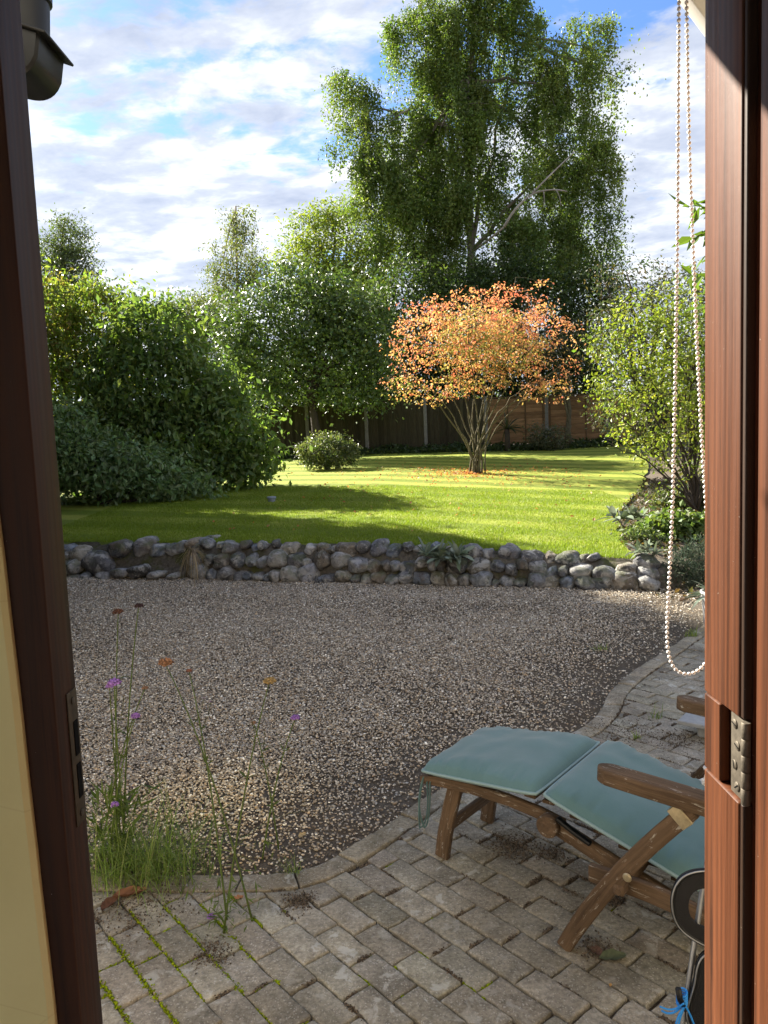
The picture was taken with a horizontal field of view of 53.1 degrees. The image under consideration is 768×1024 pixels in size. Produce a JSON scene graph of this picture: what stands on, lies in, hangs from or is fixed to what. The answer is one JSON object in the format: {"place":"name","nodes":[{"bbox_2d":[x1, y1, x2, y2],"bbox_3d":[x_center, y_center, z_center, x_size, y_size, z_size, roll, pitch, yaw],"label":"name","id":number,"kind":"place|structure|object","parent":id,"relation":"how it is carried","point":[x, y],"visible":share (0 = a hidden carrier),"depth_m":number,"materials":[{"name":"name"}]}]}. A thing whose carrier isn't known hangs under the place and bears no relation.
{"place":"outdoors","nodes":[
{"label":"outdoors","id":0,"kind":"place"},
{"bbox_2d":[60,446,648,557],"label":"lawn","id":1,"kind":"structure","parent":0,"point":[614,469],"depth_m":15.69,"materials":[{"name":"green plant"}]},
{"bbox_2d":[41,254,184,422],"bbox_3d":[-6.915,-3.080,17.471,5.037,5.314,2.748,-2,6,0],"label":"cherry shrub","id":2,"kind":"object","parent":1,"relation":"on","point":[59,338],"visible":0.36,"depth_m":16.91,"materials":[{"name":"green plant"}]},
{"bbox_2d":[52,388,237,506],"bbox_3d":[-5.365,-1.130,14.609,5.262,2.513,2.181,-2,6,0],"label":"dogwood bush","id":3,"kind":"object","parent":1,"relation":"on","point":[111,477],"visible":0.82,"depth_m":14.38,"materials":[{"name":"green plant"}]},
{"bbox_2d":[267,496,275,501],"bbox_3d":[-1.994,-0.218,13.636,0.168,0.124,0.168,-2,6,0],"label":"garden lamp","id":4,"kind":"object","parent":1,"relation":"on","point":[271,498],"visible":0.84,"depth_m":13.58,"materials":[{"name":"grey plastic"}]},
{"bbox_2d":[184,251,421,454],"bbox_3d":[-2.559,-4.976,24.657,7.614,6.584,4.271,-2,6,0],"label":"apple tree","id":5,"kind":"object","parent":1,"relation":"on","point":[317,331],"visible":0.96,"depth_m":24.13,"materials":[{"name":"green plant"}]},
{"bbox_2d":[290,429,367,470],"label":"box shrub","id":6,"kind":"object","parent":1,"relation":"on","point":[341,447],"visible":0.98,"depth_m":19.92,"materials":[{"name":"green plant"}]},
{"bbox_2d":[62,484,633,558],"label":"grass","id":7,"kind":"structure","parent":1,"relation":"on","point":[117,535],"depth_m":11.32,"materials":[{"name":"green plant"}]},
{"bbox_2d":[212,458,629,530],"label":"fallen leaves","id":8,"kind":"object","parent":1,"relation":"on","point":[466,472],"visible":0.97,"depth_m":17.37,"materials":[{"name":"orange plant"}]},
{"bbox_2d":[263,435,684,459],"bbox_3d":[1.926,-2.095,25.451,16.164,0.565,1.588,-2,6,0],"label":"flower bed","id":9,"kind":"object","parent":1,"relation":"on","point":[599,442],"visible":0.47,"depth_m":25.68,"materials":[{"name":"brown soil"}]},
{"bbox_2d":[376,277,585,473],"bbox_3d":[2.274,-3.102,17.543,4.184,4.513,3.667,-7,7,-37],"label":"maple tree","id":10,"kind":"object","parent":1,"relation":"on","point":[497,332],"visible":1,"depth_m":17.43,"materials":[{"name":"orange plant"}]},
{"bbox_2d":[522,420,559,450],"bbox_3d":[5.101,-2.441,25.192,1.319,1.148,1.158,-2,6,0],"label":"cotoneaster","id":11,"kind":"object","parent":1,"relation":"on","point":[529,438],"visible":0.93,"depth_m":25.11,"materials":[{"name":"green plant"}]},
{"bbox_2d":[537,424,577,450],"bbox_3d":[5.606,-2.392,25.135,1.369,1.070,1.407,-2,6,0],"label":"cotoneaster","id":12,"kind":"object","parent":1,"relation":"on","point":[560,440],"visible":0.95,"depth_m":25.00,"materials":[{"name":"green plant"}]},
{"bbox_2d":[28,0,704,402],"label":"sky","id":13,"kind":"structure","parent":0,"point":[167,114],"materials":[{"name":"blue"}]},
{"bbox_2d":[67,576,703,877],"bbox_3d":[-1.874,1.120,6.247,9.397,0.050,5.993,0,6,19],"label":"gravel","id":14,"kind":"structure","parent":0,"point":[267,655],"depth_m":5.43,"materials":[{"name":"grey gravel"}]},
{"bbox_2d":[86,603,166,880],"bbox_3d":[-1.070,0.899,2.973,0.423,1.124,0.333,-1,6,15],"label":"verbena","id":15,"kind":"object","parent":14,"relation":"on","point":[111,683],"visible":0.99,"depth_m":2.97,"materials":[{"name":"green plant"}]},
{"bbox_2d":[178,546,210,587],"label":"dry grass tuft","id":16,"kind":"object","parent":14,"relation":"on","point":[192,554],"visible":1,"depth_m":8.98,"materials":[{"name":"beige plant"}]},
{"bbox_2d":[251,714,299,859],"bbox_3d":[-0.464,1.102,3.144,0.241,0.534,0.407,-7,8,-42],"label":"verbena","id":17,"kind":"object","parent":14,"relation":"on","point":[294,717],"visible":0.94,"depth_m":3.12,"materials":[{"name":"green plant"}]},
{"bbox_2d":[298,832,305,837],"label":"dead leaf","id":18,"kind":"object","parent":14,"relation":"on","point":[300,834],"visible":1,"depth_m":3.22,"materials":[{"name":"beige plant"}]},
{"bbox_2d":[592,644,608,651],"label":"grass seedling","id":19,"kind":"object","parent":14,"relation":"on","point":[600,647],"depth_m":5.74,"materials":[{"name":"green plant"}]},
{"bbox_2d":[98,704,694,1023],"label":"patio bedding","id":20,"kind":"object","parent":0,"point":[650,1009],"visible":0.03,"depth_m":2.25,"materials":[{"name":"soil"}]},
{"bbox_2d":[91,625,706,1023],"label":"patio","id":21,"kind":"structure","parent":0,"point":[530,965],"depth_m":2.56,"materials":[{"name":"grey stone"}]},
{"bbox_2d":[101,895,118,910],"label":"dead leaf","id":22,"kind":"object","parent":21,"relation":"on","point":[107,902],"visible":0.99,"depth_m":2.79,"materials":[{"name":"brown plant"}]},
{"bbox_2d":[112,885,146,896],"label":"dead leaf","id":23,"kind":"object","parent":21,"relation":"on","point":[127,891],"visible":0.94,"depth_m":2.85,"materials":[{"name":"brown plant"}]},
{"bbox_2d":[85,778,301,920],"bbox_3d":[-0.953,1.236,2.978,1.066,0.340,0.883,-1,6,17],"label":"grass clump","id":24,"kind":"object","parent":21,"relation":"on","point":[150,862],"visible":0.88,"depth_m":2.95,"materials":[{"name":"green plant"}]},
{"bbox_2d":[158,657,275,937],"bbox_3d":[-0.564,0.988,2.795,0.390,0.839,0.658,-5,6,-22],"label":"verbena","id":25,"kind":"object","parent":21,"relation":"on","point":[166,662],"visible":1,"depth_m":2.72,"materials":[{"name":"green plant"}]},
{"bbox_2d":[233,894,242,899],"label":"dead leaf","id":26,"kind":"object","parent":21,"relation":"on","point":[238,897],"visible":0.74,"depth_m":2.79,"materials":[{"name":"orange plant"}]},
{"bbox_2d":[276,851,305,874],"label":"grass seedling","id":27,"kind":"object","parent":21,"relation":"on","point":[296,871],"depth_m":2.95,"materials":[{"name":"green plant"}]},
{"bbox_2d":[99,864,615,1023],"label":"moss","id":28,"kind":"object","parent":21,"relation":"on","point":[145,984],"visible":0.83,"depth_m":2.44,"materials":[{"name":"green plant"}]},
{"bbox_2d":[93,639,704,1023],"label":"soil crumbs","id":29,"kind":"object","parent":21,"relation":"on","point":[472,945],"visible":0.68,"depth_m":2.77,"materials":[{"name":"brown soil"}]},
{"bbox_2d":[420,695,704,951],"bbox_3d":[1.036,0.943,2.532,1.972,0.878,0.814,2,7,39],"label":"sun lounger","id":30,"kind":"object","parent":21,"relation":"on","point":[611,875],"visible":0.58,"depth_m":2.38,"materials":[{"name":"brown wood"}]},
{"bbox_2d":[418,726,704,891],"bbox_3d":[1.024,0.803,2.523,1.926,0.844,0.579,2,7,39],"label":"lounger cushion","id":31,"kind":"object","parent":30,"relation":"on","point":[526,761],"visible":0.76,"depth_m":2.73,"materials":[{"name":"teal fabric"}]},
{"bbox_2d":[699,765,705,785],"bbox_3d":[1.160,0.953,2.756,0.071,0.123,0.062,-2,6,0],"label":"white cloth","id":32,"kind":"object","parent":31,"relation":"on","point":[702,780],"visible":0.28,"depth_m":2.75,"materials":[{"name":"white fabric"}]},
{"bbox_2d":[590,946,601,955],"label":"dead leaf","id":33,"kind":"object","parent":21,"relation":"on","point":[598,949],"visible":1,"depth_m":2.43,"materials":[{"name":"brown plant"}]},
{"bbox_2d":[600,949,625,959],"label":"dead leaf","id":34,"kind":"object","parent":21,"relation":"on","point":[612,954],"visible":1,"depth_m":2.41,"materials":[{"name":"green plant"}]},
{"bbox_2d":[627,731,642,738],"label":"grass seedling","id":35,"kind":"object","parent":21,"relation":"on","point":[634,735],"depth_m":4.08,"materials":[{"name":"green plant"}]},
{"bbox_2d":[646,704,662,718],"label":"grass seedling","id":36,"kind":"object","parent":21,"relation":"on","point":[657,716],"depth_m":4.35,"materials":[{"name":"green plant"}]},
{"bbox_2d":[668,193,704,318],"bbox_3d":[1.345,0.017,3.060,0.558,2.564,0.326,-7,7,-39],"label":"climbing plant","id":37,"kind":"object","parent":21,"relation":"on","point":[682,240],"visible":0.16,"depth_m":2.83,"materials":[{"name":"green plant"}]},
{"bbox_2d":[670,862,704,1023],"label":"padded hoop","id":38,"kind":"object","parent":21,"relation":"on","point":[687,885],"visible":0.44,"depth_m":1.82,"materials":[{"name":"black plastic"}]},
{"bbox_2d":[659,987,694,1023],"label":"blue twine","id":39,"kind":"object","parent":38,"relation":"attached to","point":[679,1007],"visible":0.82,"depth_m":1.79,"materials":[{"name":"blue fabric"}]},
{"bbox_2d":[678,713,704,737],"bbox_3d":[1.883,1.153,3.930,0.700,0.090,0.160,2,7,38],"label":"bench","id":40,"kind":"object","parent":21,"relation":"on","point":[692,720],"visible":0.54,"depth_m":4.07,"materials":[{"name":"grey stone"}]},
{"bbox_2d":[684,625,702,636],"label":"grass seedling","id":41,"kind":"object","parent":21,"relation":"on","point":[691,634],"depth_m":6.00,"materials":[{"name":"green plant"}]},
{"bbox_2d":[700,589,704,626],"bbox_3d":[2.671,0.788,6.198,0.230,0.310,0.230,-2,6,0],"label":"plant pot","id":42,"kind":"object","parent":21,"relation":"on","point":[702,591],"visible":0.16,"depth_m":6.19,"materials":[{"name":"white"}]},
{"bbox_2d":[683,581,704,609],"bbox_3d":[2.673,0.683,6.178,0.537,0.288,0.499,0,6,21],"label":"potted sage","id":43,"kind":"object","parent":42,"relation":"in","point":[696,594],"visible":0.2,"depth_m":6.18,"materials":[{"name":"green plant"}]},
{"bbox_2d":[462,440,704,591],"bbox_3d":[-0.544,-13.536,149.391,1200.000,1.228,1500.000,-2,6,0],"label":"ground","id":44,"kind":"structure","parent":0,"point":[649,474],"depth_m":16.58,"materials":[{"name":"green plant"}]},
{"bbox_2d":[38,202,113,403],"bbox_3d":[-14.452,-8.099,35.343,4.483,11.532,3.507,0,6,20],"label":"cypress tree","id":45,"kind":"object","parent":44,"relation":"on","point":[64,253],"visible":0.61,"depth_m":34.62,"materials":[{"name":"green plant"}]},
{"bbox_2d":[51,271,318,500],"bbox_3d":[-5.100,-2.321,16.303,7.369,5.499,3.273,-2,6,0],"label":"laurel bush","id":46,"kind":"object","parent":44,"relation":"on","point":[208,407],"visible":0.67,"depth_m":15.76,"materials":[{"name":"green plant"}]},
{"bbox_2d":[153,279,236,382],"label":"willow tree","id":47,"kind":"object","parent":44,"relation":"on","point":[198,301],"visible":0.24,"depth_m":39.76,"materials":[{"name":"green plant"}]},
{"bbox_2d":[193,204,281,325],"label":"weeping birch","id":48,"kind":"object","parent":44,"relation":"on","point":[235,244],"visible":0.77,"depth_m":45.24,"materials":[{"name":"green plant"}]},
{"bbox_2d":[170,398,484,452],"bbox_3d":[-2.633,-2.716,26.258,12.137,2.038,0.115,-2,6,0],"label":"board fence","id":49,"kind":"object","parent":44,"relation":"on","point":[416,426],"visible":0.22,"depth_m":26.22,"materials":[{"name":"wood"}]},
{"bbox_2d":[252,190,423,402],"bbox_3d":[-1.592,-8.118,33.319,7.920,10.973,4.843,-2,6,0],"label":"feathery tree","id":50,"kind":"object","parent":44,"relation":"on","point":[328,217],"visible":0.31,"depth_m":32.54,"materials":[{"name":"green plant"}]},
{"bbox_2d":[203,330,477,413],"bbox_3d":[-1.572,-4.598,29.231,11.548,4.967,3.424,-2,6,0],"label":"holly tree","id":51,"kind":"object","parent":44,"relation":"on","point":[216,356],"visible":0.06,"depth_m":28.76,"materials":[{"name":"green plant"}]},
{"bbox_2d":[0,0,704,1023],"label":"house","id":52,"kind":"structure","parent":44,"relation":"on","point":[26,986],"depth_m":0.83,"materials":[{"name":"beige paint"}]},
{"bbox_2d":[20,0,73,100],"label":"rainwater fitting","id":53,"kind":"object","parent":52,"relation":"attached to","point":[46,58],"visible":0.67,"depth_m":1.42,"materials":[{"name":"black plastic"}]},
{"bbox_2d":[0,0,761,1023],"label":"door frame","id":54,"kind":"object","parent":52,"relation":"attached to","point":[30,514],"visible":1,"depth_m":0.81,"materials":[{"name":"brown wood"}]},
{"bbox_2d":[754,0,767,1023],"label":"door","id":55,"kind":"structure","parent":54,"relation":"attached to","point":[761,943],"depth_m":0.75,"materials":[{"name":"brown wood"}]},
{"bbox_2d":[665,0,704,675],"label":"bead chain","id":56,"kind":"object","parent":52,"relation":"hanging from","point":[690,181],"visible":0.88,"depth_m":0.89,"materials":[{"name":"white"}]},
{"bbox_2d":[64,535,681,590],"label":"stone wall","id":57,"kind":"structure","parent":44,"relation":"on","point":[380,561],"depth_m":8.83,"materials":[{"name":"grey stone"}]},
{"bbox_2d":[416,537,474,570],"bbox_3d":[0.681,0.435,8.366,0.655,0.350,0.526,-2,6,0],"label":"lambs ear","id":58,"kind":"object","parent":57,"relation":"on","point":[441,553],"visible":1,"depth_m":8.34},
{"bbox_2d":[625,539,666,557],"bbox_3d":[2.717,0.384,7.967,0.444,0.216,0.298,0,6,23],"label":"lambs ear","id":59,"kind":"object","parent":57,"relation":"on","point":[640,548],"visible":0.99,"depth_m":7.92},
{"bbox_2d":[116,366,703,437],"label":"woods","id":60,"kind":"object","parent":44,"relation":"on","point":[548,393],"depth_m":75.03,"materials":[{"name":"green plant"}]},
{"bbox_2d":[314,0,665,398],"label":"birch tree","id":61,"kind":"object","parent":44,"relation":"on","point":[452,81],"visible":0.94,"depth_m":29.61,"materials":[{"name":"green plant"}]},
{"bbox_2d":[338,233,647,407],"bbox_3d":[3.838,-6.039,28.223,11.760,7.805,4.226,-2,6,0],"label":"evergreen tree","id":62,"kind":"object","parent":44,"relation":"on","point":[472,281],"visible":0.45,"depth_m":27.56,"materials":[{"name":"green plant"}]},
{"bbox_2d":[488,412,525,450],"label":"cabbage palm","id":63,"kind":"object","parent":44,"relation":"on","point":[507,438],"visible":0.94,"depth_m":25.24,"materials":[{"name":"green plant"}]},
{"bbox_2d":[530,304,618,445],"bbox_3d":[6.297,-4.452,25.561,3.326,4.669,2.286,-2,6,0],"label":"plum sapling","id":64,"kind":"object","parent":44,"relation":"on","point":[568,409],"visible":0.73,"depth_m":25.50,"materials":[{"name":"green plant"}]},
{"bbox_2d":[484,390,704,444],"bbox_3d":[8.663,-3.163,26.251,10.483,1.952,0.100,-2,6,0],"label":"panel fence","id":65,"kind":"object","parent":44,"relation":"on","point":[526,413],"visible":0.22,"depth_m":26.22,"materials":[{"name":"wood"}]},
{"bbox_2d":[596,503,659,526],"bbox_3d":[3.232,0.034,9.902,0.967,0.324,0.488,-4,6,-21],"label":"lambs ear","id":66,"kind":"object","parent":44,"relation":"on","point":[633,513],"visible":0.81,"depth_m":9.85},
{"bbox_2d":[566,263,704,511],"bbox_3d":[4.202,-1.822,11.354,2.921,3.831,1.834,-2,6,0],"label":"arching shrub","id":67,"kind":"object","parent":44,"relation":"on","point":[693,495],"visible":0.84,"depth_m":11.25,"materials":[{"name":"green plant"}]},
{"bbox_2d":[567,249,704,455],"bbox_3d":[7.850,-4.371,21.116,5.504,5.768,3.495,-2,6,0],"label":"yew tree","id":68,"kind":"object","parent":44,"relation":"on","point":[631,309],"visible":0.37,"depth_m":21.05,"materials":[{"name":"green plant"}]},
{"bbox_2d":[609,520,677,547],"bbox_3d":[3.087,0.318,9.095,0.765,0.489,0.536,-2,6,0],"label":"campanula","id":69,"kind":"object","parent":44,"relation":"on","point":[637,533],"visible":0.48,"depth_m":9.04,"materials":[{"name":"green plant"}]},
{"bbox_2d":[615,475,704,599],"bbox_3d":[4.824,0.047,11.669,4.492,0.749,8.883,-2,6,0],"label":"shrub","id":70,"kind":"object","parent":44,"relation":"on","point":[642,501],"visible":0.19,"depth_m":11.36,"materials":[{"name":"green plant"}]},
{"bbox_2d":[627,500,704,542],"bbox_3d":[3.587,0.204,9.326,1.277,0.690,0.783,-2,6,0],"label":"geranium","id":71,"kind":"object","parent":44,"relation":"on","point":[687,523],"visible":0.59,"depth_m":9.23,"materials":[{"name":"green plant"}]},
{"bbox_2d":[644,463,704,510],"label":"hydrangea","id":72,"kind":"object","parent":44,"relation":"on","point":[663,498],"visible":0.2,"depth_m":11.85,"materials":[{"name":"green plant"}]},
{"bbox_2d":[659,531,704,590],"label":"lavender","id":73,"kind":"object","parent":44,"relation":"on","point":[688,569],"visible":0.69,"depth_m":7.74,"materials":[{"name":"green plant"}]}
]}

